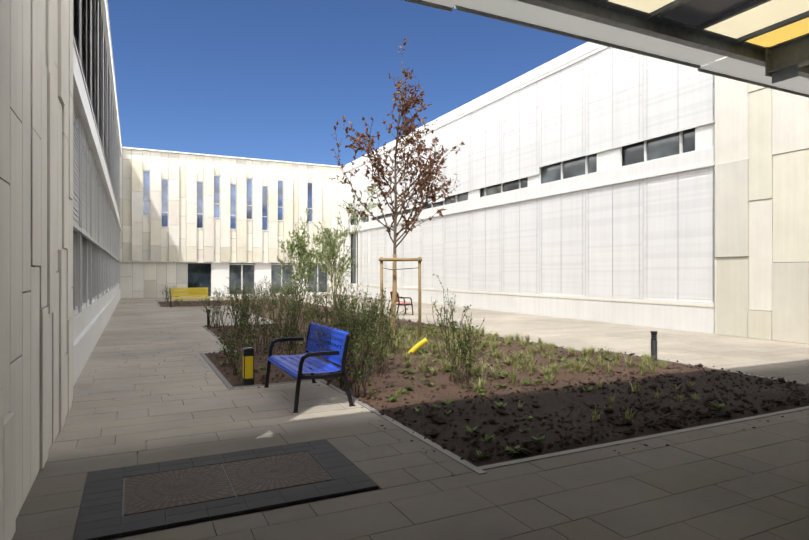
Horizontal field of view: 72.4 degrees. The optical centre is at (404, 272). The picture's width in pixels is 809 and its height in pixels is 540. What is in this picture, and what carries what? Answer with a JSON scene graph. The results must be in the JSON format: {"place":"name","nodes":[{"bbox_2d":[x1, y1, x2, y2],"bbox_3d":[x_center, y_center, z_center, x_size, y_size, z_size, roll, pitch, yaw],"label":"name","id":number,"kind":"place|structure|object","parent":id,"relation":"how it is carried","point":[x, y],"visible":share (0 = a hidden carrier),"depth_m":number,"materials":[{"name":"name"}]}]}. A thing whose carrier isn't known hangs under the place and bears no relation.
{"place":"outdoors","nodes":[
{"label":"outdoors","id":0,"kind":"place"},
{"bbox_2d":[100,351,378,539],"bbox_3d":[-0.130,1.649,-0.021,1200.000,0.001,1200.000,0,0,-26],"label":"ground","id":1,"kind":"structure","parent":0,"point":[231,516],"depth_m":3.78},
{"bbox_2d":[0,0,121,539],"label":"wing","id":2,"kind":"structure","parent":1,"relation":"on","point":[60,155],"depth_m":4.94,"materials":[{"name":"white concrete"}]},
{"bbox_2d":[73,439,377,539],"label":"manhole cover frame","id":3,"kind":"object","parent":1,"relation":"on","point":[167,494],"visible":1,"depth_m":4.16,"materials":[{"name":"black paint"}]},
{"bbox_2d":[119,147,343,297],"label":"wing","id":4,"kind":"structure","parent":1,"relation":"on","point":[193,220],"depth_m":36.78,"materials":[{"name":"white concrete"}]},
{"bbox_2d":[324,38,464,337],"bbox_3d":[-0.152,-2.010,13.409,3.022,7.364,3.560,0,0,-26],"label":"copper beech tree","id":5,"kind":"object","parent":1,"relation":"on","point":[407,104],"visible":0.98,"depth_m":13.28,"materials":[{"name":"brown plant"}]},
{"bbox_2d":[379,257,421,338],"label":"tree stakes","id":6,"kind":"object","parent":1,"relation":"on","point":[382,259],"visible":0.75,"depth_m":13.01,"materials":[{"name":"brown wood"}]},
{"bbox_2d":[156,299,808,474],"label":"planting bed","id":7,"kind":"object","parent":1,"relation":"on","point":[554,402],"visible":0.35,"depth_m":7.09,"materials":[{"name":"soil"}]},
{"bbox_2d":[242,347,253,385],"bbox_3d":[-2.256,1.354,7.977,0.140,0.530,0.140,0,0,-26],"label":"bollard light","id":8,"kind":"object","parent":7,"relation":"on","point":[247,365],"visible":0.96,"depth_m":7.92,"materials":[{"name":"black paint"}]},
{"bbox_2d":[274,208,324,316],"bbox_3d":[-3.723,-0.345,19.879,1.805,3.996,2.316,0,0,-26],"label":"serviceberry tree","id":9,"kind":"object","parent":7,"relation":"on","point":[304,255],"visible":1,"depth_m":19.86,"materials":[{"name":"green plant"}]},
{"bbox_2d":[161,274,494,397],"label":"shrubs","id":10,"kind":"object","parent":7,"relation":"on","point":[345,320],"visible":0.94,"depth_m":10.24,"materials":[{"name":"green plant"}]},
{"bbox_2d":[310,183,377,309],"bbox_3d":[-2.862,-1.124,23.747,3.214,5.552,2.159,0,0,26],"label":"serviceberry tree","id":11,"kind":"object","parent":7,"relation":"on","point":[330,253],"visible":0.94,"depth_m":23.79,"materials":[{"name":"green plant"}]},
{"bbox_2d":[408,338,427,353],"bbox_3d":[0.231,1.515,10.963,0.486,0.439,0.112,0,0,-1],"label":"yellow pipe","id":12,"kind":"object","parent":7,"relation":"on","point":[417,346],"visible":0.75,"depth_m":10.92,"materials":[{"name":"yellow plastic"}]},
{"bbox_2d":[164,300,724,455],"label":"grass","id":13,"kind":"structure","parent":7,"relation":"on","point":[588,352],"depth_m":9.54,"materials":[{"name":"green plant"}]},
{"bbox_2d":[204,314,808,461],"bbox_3d":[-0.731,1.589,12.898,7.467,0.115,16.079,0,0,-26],"label":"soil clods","id":14,"kind":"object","parent":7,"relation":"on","point":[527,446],"visible":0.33,"depth_m":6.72,"materials":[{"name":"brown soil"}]},
{"bbox_2d":[650,331,657,361],"bbox_3d":[4.502,1.339,9.976,0.170,0.560,0.170,0,0,-26],"label":"bollard light","id":15,"kind":"object","parent":7,"relation":"on","point":[653,343],"visible":0.92,"depth_m":9.93,"materials":[{"name":"black paint"}]},
{"bbox_2d":[342,42,808,343],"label":"wing","id":16,"kind":"structure","parent":1,"relation":"on","point":[600,183],"depth_m":17.72,"materials":[{"name":"white concrete"}]},
{"bbox_2d":[107,0,586,165],"label":"sky","id":17,"kind":"structure","parent":0,"point":[257,79],"materials":[{"name":"blue"}]},
{"bbox_2d":[12,294,808,539],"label":"paving","id":18,"kind":"structure","parent":0,"point":[734,481],"depth_m":4.89,"materials":[{"name":"grey concrete"}]},
{"bbox_2d":[170,288,209,307],"bbox_3d":[-10.089,1.176,26.020,1.730,0.897,0.760,0,0,-26],"label":"yellow bench","id":19,"kind":"object","parent":18,"relation":"on","point":[198,291],"visible":0.98,"depth_m":26.15,"materials":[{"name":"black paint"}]},
{"bbox_2d":[206,309,210,325],"bbox_3d":[-5.988,1.374,16.871,0.140,0.490,0.140,0,0,-26],"label":"bollard light","id":20,"kind":"object","parent":18,"relation":"on","point":[208,317],"visible":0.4,"depth_m":16.83,"materials":[{"name":"black paint"}]},
{"bbox_2d":[264,322,354,412],"bbox_3d":[-1.288,1.176,7.248,0.760,0.897,1.600,0,0,-26],"label":"blue bench","id":21,"kind":"object","parent":18,"relation":"on","point":[282,363],"visible":1,"depth_m":7.00,"materials":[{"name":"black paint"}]},
{"bbox_2d":[388,291,413,314],"bbox_3d":[-0.130,1.176,21.124,0.760,0.897,0.660,0,0,-26],"label":"red bench","id":22,"kind":"object","parent":18,"relation":"on","point":[404,303],"visible":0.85,"depth_m":20.96,"materials":[{"name":"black metal"}]},
{"bbox_2d":[191,348,808,475],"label":"fallen leaves","id":23,"kind":"object","parent":18,"relation":"on","point":[478,473],"visible":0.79,"depth_m":5.75,"materials":[{"name":"plant"}]},
{"bbox_3d":[9.706,-3.061,-4.324,41.900,9.360,10.035,0,0,-26],"label":"rear wing","id":24,"kind":"object","parent":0,"visible":0},
{"bbox_2d":[403,0,808,97],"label":"canopy","id":25,"kind":"object","parent":24,"relation":"attached to","point":[763,43],"visible":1,"depth_m":5.00,"materials":[{"name":"metal"}]}
]}

